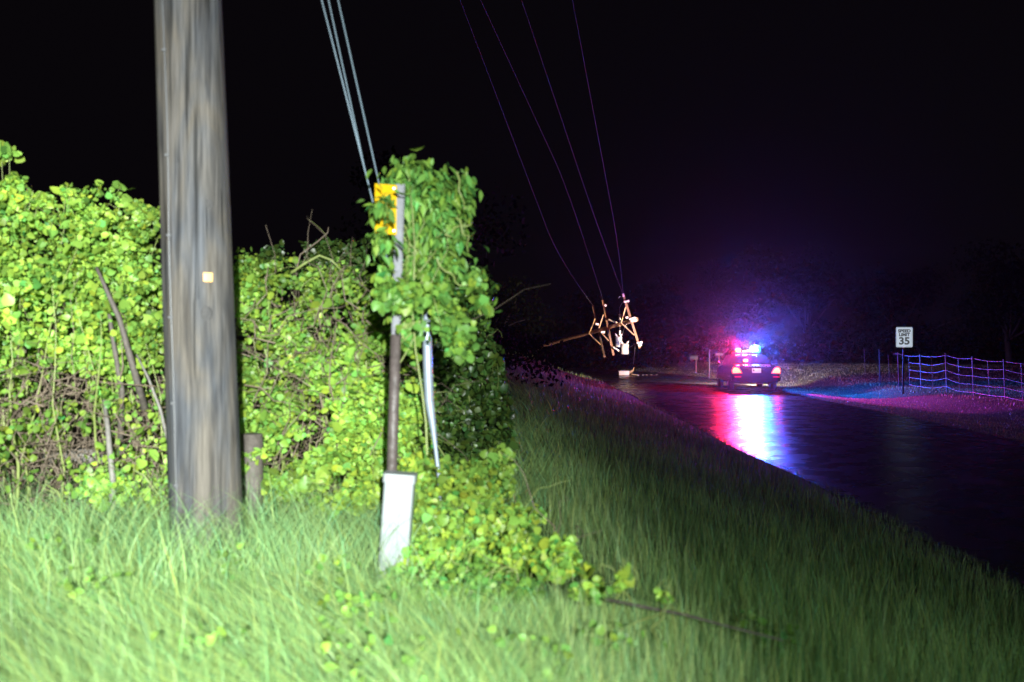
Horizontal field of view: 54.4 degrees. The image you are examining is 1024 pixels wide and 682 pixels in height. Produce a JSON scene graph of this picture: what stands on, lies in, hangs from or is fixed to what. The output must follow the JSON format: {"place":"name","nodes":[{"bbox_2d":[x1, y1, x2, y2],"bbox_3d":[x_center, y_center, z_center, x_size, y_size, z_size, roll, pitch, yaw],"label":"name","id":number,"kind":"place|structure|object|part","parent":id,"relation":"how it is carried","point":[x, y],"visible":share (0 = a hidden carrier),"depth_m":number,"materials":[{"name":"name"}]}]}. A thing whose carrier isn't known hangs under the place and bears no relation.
{"place":"outdoors","nodes":[
{"label":"outdoors","id":0,"kind":"place"},
{"bbox_2d":[0,446,569,626],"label":"tall grass","id":1,"kind":"structure","parent":0,"point":[215,537],"depth_m":5.11,"materials":[{"name":"green plant"}]},
{"bbox_2d":[0,357,1023,681],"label":"grass","id":2,"kind":"structure","parent":0,"point":[114,653],"depth_m":5.06,"materials":[{"name":"green plant"}]},
{"bbox_2d":[604,597,782,640],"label":"fallen branch","id":3,"kind":"object","parent":2,"relation":"on","point":[611,600],"visible":1,"depth_m":4.16,"materials":[{"name":"brown wood"}]},
{"bbox_2d":[0,339,1023,681],"bbox_3d":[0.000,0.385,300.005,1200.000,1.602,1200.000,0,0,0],"label":"ground","id":4,"kind":"structure","parent":0,"point":[920,399],"depth_m":14.47,"materials":[{"name":"green plant"}]},
{"bbox_2d":[0,140,31,511],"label":"shrub","id":5,"kind":"object","parent":4,"relation":"on","point":[7,152],"visible":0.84,"depth_m":6.99,"materials":[{"name":"green plant"}]},
{"bbox_2d":[43,448,107,464],"bbox_3d":[-3.137,0.841,7.204,0.483,0.130,0.120,0,0,0],"label":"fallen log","id":6,"kind":"object","parent":4,"relation":"on","point":[82,460],"visible":0.19,"depth_m":7.16,"materials":[{"name":"brown wood"}]},
{"bbox_2d":[0,172,281,529],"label":"vine hedge","id":7,"kind":"object","parent":4,"relation":"on","point":[80,291],"visible":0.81,"depth_m":6.60,"materials":[{"name":"green plant"}]},
{"bbox_2d":[102,399,115,509],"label":"woody stem","id":8,"kind":"object","parent":7,"relation":"attached to","point":[109,445],"visible":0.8,"depth_m":6.34,"materials":[{"name":"brown plant"}]},
{"bbox_2d":[107,314,124,455],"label":"dead branch","id":9,"kind":"object","parent":7,"relation":"in","point":[118,372],"visible":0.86,"depth_m":6.48,"materials":[{"name":"brown wood"}]},
{"bbox_2d":[95,267,148,410],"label":"dead branch","id":10,"kind":"object","parent":7,"relation":"in","point":[143,404],"visible":0.96,"depth_m":6.42,"materials":[{"name":"wood"}]},
{"bbox_2d":[136,354,165,437],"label":"woody stem","id":11,"kind":"object","parent":7,"relation":"attached to","point":[156,400],"visible":0.81,"depth_m":6.39,"materials":[{"name":"brown plant"}]},
{"bbox_2d":[154,0,243,579],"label":"utility pole","id":12,"kind":"object","parent":4,"relation":"on","point":[202,410],"visible":0.91,"depth_m":5.22,"materials":[{"name":"brown wood"}]},
{"bbox_2d":[328,0,373,212],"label":"guy wire","id":13,"kind":"object","parent":12,"relation":"attached to","point":[346,85],"visible":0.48,"depth_m":5.96,"materials":[{"name":"grey metal"}]},
{"bbox_2d":[321,0,387,257],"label":"guy wire","id":14,"kind":"object","parent":12,"relation":"attached to","point":[348,105],"visible":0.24,"depth_m":5.89,"materials":[{"name":"grey metal"}]},
{"bbox_2d":[337,0,379,183],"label":"guy wire","id":15,"kind":"object","parent":12,"relation":"attached to","point":[358,90],"visible":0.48,"depth_m":5.92,"materials":[{"name":"grey metal"}]},
{"bbox_2d":[460,1,591,303],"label":"overhead wire","id":16,"kind":"object","parent":12,"relation":"attached to","point":[507,124],"visible":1,"depth_m":26.35,"materials":[{"name":"grey metal"}]},
{"bbox_2d":[482,4,602,298],"bbox_3d":[0.629,-5.101,30.052,0.750,5.960,50.420,0,0,9],"label":"overhead wire","id":17,"kind":"object","parent":12,"relation":"attached to","point":[539,127],"visible":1,"depth_m":31.86,"materials":[{"name":"grey metal"}]},
{"bbox_2d":[521,0,621,290],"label":"overhead wire","id":18,"kind":"object","parent":12,"relation":"attached to","point":[561,119],"visible":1,"depth_m":28.29,"materials":[{"name":"grey metal"}]},
{"bbox_2d":[572,0,622,285],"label":"overhead wire","id":19,"kind":"object","parent":12,"relation":"attached to","point":[594,118],"visible":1,"depth_m":27.00,"materials":[{"name":"grey"}]},
{"bbox_2d":[241,433,262,533],"bbox_3d":[-1.660,0.981,6.354,0.150,0.780,0.150,0,0,0],"label":"stub post","id":20,"kind":"object","parent":4,"relation":"on","point":[250,442],"visible":0.53,"depth_m":6.29,"materials":[{"name":"brown wood"}]},
{"bbox_2d":[96,213,548,527],"bbox_3d":[-1.254,0.497,6.803,3.072,2.792,1.716,0,0,0],"label":"vine hedge","id":21,"kind":"object","parent":4,"relation":"on","point":[356,388],"visible":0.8,"depth_m":6.62,"materials":[{"name":"green plant"}]},
{"bbox_2d":[291,254,340,272],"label":"bare shoot","id":22,"kind":"object","parent":21,"relation":"attached to","point":[302,264],"visible":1,"depth_m":6.69,"materials":[{"name":"plant"}]},
{"bbox_2d":[253,220,409,472],"bbox_3d":[-1.415,0.115,8.965,1.609,2.420,1.207,0,0,0],"label":"dark shrub","id":23,"kind":"object","parent":4,"relation":"on","point":[337,249],"visible":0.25,"depth_m":8.70,"materials":[{"name":"green plant"}]},
{"bbox_2d":[291,227,328,290],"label":"bare shoot","id":24,"kind":"object","parent":23,"relation":"attached to","point":[300,254],"visible":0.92,"depth_m":8.59,"materials":[{"name":"brown plant"}]},
{"bbox_2d":[277,313,475,423],"bbox_3d":[-1.566,0.357,13.050,2.471,1.881,2.590,0,0,30],"label":"hedgerow bush","id":25,"kind":"object","parent":4,"relation":"on","point":[386,361],"visible":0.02,"depth_m":12.64,"materials":[{"name":"green plant"}]},
{"bbox_2d":[387,184,404,470],"bbox_3d":[-0.633,0.243,5.356,0.059,2.158,0.171,0,0,-37],"label":"sign post","id":26,"kind":"object","parent":4,"relation":"on","point":[394,392],"visible":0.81,"depth_m":5.33,"materials":[{"name":"metal"}]},
{"bbox_2d":[375,184,396,234],"bbox_3d":[-0.675,-0.703,5.296,0.134,0.280,0.021,0,0,22],"label":"marker sign","id":27,"kind":"object","parent":26,"relation":"attached to","point":[386,188],"visible":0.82,"depth_m":5.30,"materials":[{"name":"metal"}]},
{"bbox_2d":[357,146,501,454],"bbox_3d":[-0.524,-0.232,5.463,0.757,1.696,0.657,0,0,-32],"label":"climbing vine","id":28,"kind":"object","parent":26,"relation":"attached to","point":[435,227],"visible":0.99,"depth_m":5.43,"materials":[{"name":"green plant"}]},
{"bbox_2d":[378,470,417,579],"bbox_3d":[-0.607,1.012,5.255,0.210,0.644,0.134,0,0,0],"label":"cable pedestal","id":29,"kind":"object","parent":4,"relation":"on","point":[401,484],"visible":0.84,"depth_m":5.19,"materials":[{"name":"white plastic"}]},
{"bbox_2d":[15,532,802,681],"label":"weeds","id":30,"kind":"object","parent":4,"relation":"on","point":[340,594],"visible":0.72,"depth_m":4.04,"materials":[{"name":"green plant"}]},
{"bbox_2d":[334,145,530,329],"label":"dark tree","id":31,"kind":"object","parent":4,"relation":"on","point":[498,233],"visible":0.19,"depth_m":46.18,"materials":[{"name":"plant"}]},
{"bbox_2d":[423,308,441,536],"bbox_3d":[-0.465,0.503,5.752,0.118,1.507,0.056,0,0,0],"label":"guy guard","id":32,"kind":"object","parent":4,"relation":"on","point":[428,377],"visible":0.61,"depth_m":5.73,"materials":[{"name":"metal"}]},
{"bbox_2d":[376,547,548,620],"bbox_3d":[-0.284,1.206,4.981,0.772,0.368,0.808,0,0,-27],"label":"creeping bush","id":33,"kind":"object","parent":4,"relation":"on","point":[490,577],"visible":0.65,"depth_m":4.86,"materials":[{"name":"green plant"}]},
{"bbox_2d":[403,260,522,465],"bbox_3d":[-0.542,0.257,9.224,1.285,2.158,2.414,0,0,0],"label":"hedge tree","id":34,"kind":"object","parent":4,"relation":"on","point":[488,406],"visible":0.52,"depth_m":8.87,"materials":[{"name":"green plant"}]},
{"bbox_2d":[376,443,607,608],"bbox_3d":[-0.155,1.159,5.412,1.218,1.093,1.877,0,0,0],"label":"creeping bush","id":35,"kind":"object","parent":4,"relation":"on","point":[466,490],"visible":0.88,"depth_m":5.41,"materials":[{"name":"green plant"}]},
{"bbox_2d":[477,329,521,369],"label":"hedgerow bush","id":36,"kind":"object","parent":4,"relation":"on","point":[504,355],"visible":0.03,"depth_m":36.70,"materials":[{"name":"plant"}]},
{"bbox_2d":[449,210,555,334],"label":"dark tree","id":37,"kind":"object","parent":4,"relation":"on","point":[509,313],"visible":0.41,"depth_m":69.39,"materials":[{"name":"plant"}]},
{"bbox_2d":[493,325,529,354],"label":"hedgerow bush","id":38,"kind":"object","parent":4,"relation":"on","point":[520,337],"visible":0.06,"depth_m":50.07,"materials":[{"name":"plant"}]},
{"bbox_2d":[467,313,582,386],"bbox_3d":[-0.547,0.114,26.188,4.740,2.358,3.896,0,0,0],"label":"hedgerow bush","id":39,"kind":"object","parent":4,"relation":"on","point":[551,361],"visible":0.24,"depth_m":25.96,"materials":[{"name":"plant"}]},
{"bbox_2d":[522,293,642,356],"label":"fallen utility pole","id":40,"kind":"object","parent":4,"relation":"on","point":[618,339],"visible":1,"depth_m":54.88,"materials":[{"name":"brown wood"}]},
{"bbox_2d":[539,289,642,355],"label":"dark tree","id":41,"kind":"object","parent":4,"relation":"on","point":[587,317],"visible":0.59,"depth_m":80.90,"materials":[{"name":"plant"}]},
{"bbox_2d":[598,558,641,634],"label":"leaf sprig","id":42,"kind":"object","parent":4,"relation":"on","point":[625,577],"visible":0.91,"depth_m":4.29,"materials":[{"name":"green plant"}]},
{"bbox_2d":[587,579,683,665],"bbox_3d":[0.541,1.204,4.270,0.222,0.467,0.526,0,0,-43],"label":"leaf sprig","id":43,"kind":"object","parent":4,"relation":"on","point":[667,598],"visible":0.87,"depth_m":4.12,"materials":[{"name":"green plant"}]},
{"bbox_2d":[616,272,706,356],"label":"dark tree","id":44,"kind":"object","parent":4,"relation":"on","point":[653,312],"visible":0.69,"depth_m":84.24,"materials":[{"name":"plant"}]},
{"bbox_2d":[342,306,1023,369],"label":"undergrowth","id":45,"kind":"object","parent":4,"relation":"on","point":[771,349],"visible":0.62,"depth_m":71.59,"materials":[{"name":"plant"}]},
{"bbox_2d":[689,355,697,372],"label":"mailbox","id":46,"kind":"object","parent":4,"relation":"on","point":[695,357],"visible":0.91,"depth_m":63.92,"materials":[{"name":"paint"}]},
{"bbox_2d":[659,259,776,359],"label":"dark tree","id":47,"kind":"object","parent":4,"relation":"on","point":[745,311],"visible":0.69,"depth_m":80.44,"materials":[{"name":"plant"}]},
{"bbox_2d":[715,353,722,366],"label":"roadside box","id":48,"kind":"object","parent":4,"relation":"on","point":[718,354],"visible":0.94,"depth_m":59.97,"materials":[{"name":"paint"}]},
{"bbox_2d":[724,240,858,360],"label":"dark tree","id":49,"kind":"object","parent":4,"relation":"on","point":[809,287],"visible":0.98,"depth_m":73.83,"materials":[{"name":"plant"}]},
{"bbox_2d":[896,327,912,393],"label":"speed limit sign","id":50,"kind":"object","parent":4,"relation":"on","point":[904,337],"visible":1,"depth_m":40.01,"materials":[{"name":"metal"}]},
{"bbox_2d":[864,349,1022,400],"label":"wire fence","id":51,"kind":"object","parent":4,"relation":"on","point":[972,358],"visible":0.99,"depth_m":37.00,"materials":[{"name":"grey metal"}]},
{"bbox_2d":[945,238,1023,364],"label":"dark tree","id":52,"kind":"object","parent":4,"relation":"on","point":[1009,328],"visible":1,"depth_m":65.89,"materials":[{"name":"plant"}]},
{"bbox_2d":[0,0,1023,338],"label":"sky","id":53,"kind":"structure","parent":0,"point":[890,133],"materials":[{"name":"black"}]},
{"bbox_2d":[560,367,1023,591],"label":"road","id":54,"kind":"structure","parent":0,"point":[945,485],"depth_m":19.75,"materials":[{"name":"black asphalt"}]},
{"bbox_2d":[618,367,635,374],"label":"equipment case","id":55,"kind":"object","parent":54,"relation":"on","point":[624,372],"visible":1,"depth_m":59.84,"materials":[{"name":"white plastic"}]},
{"bbox_2d":[715,345,780,389],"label":"police car","id":56,"kind":"object","parent":54,"relation":"on","point":[759,369],"visible":1,"depth_m":43.05,"materials":[{"name":"white paint"}]},
{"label":"rear window","id":57,"kind":"part","parent":56,"relation":"part of","materials":[{"name":"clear glass"}]},
{"bbox_2d":[624,362,1023,440],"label":"verge grass","id":58,"kind":"structure","parent":0,"point":[927,405],"depth_m":41.34,"materials":[{"name":"green plant"}]}
]}

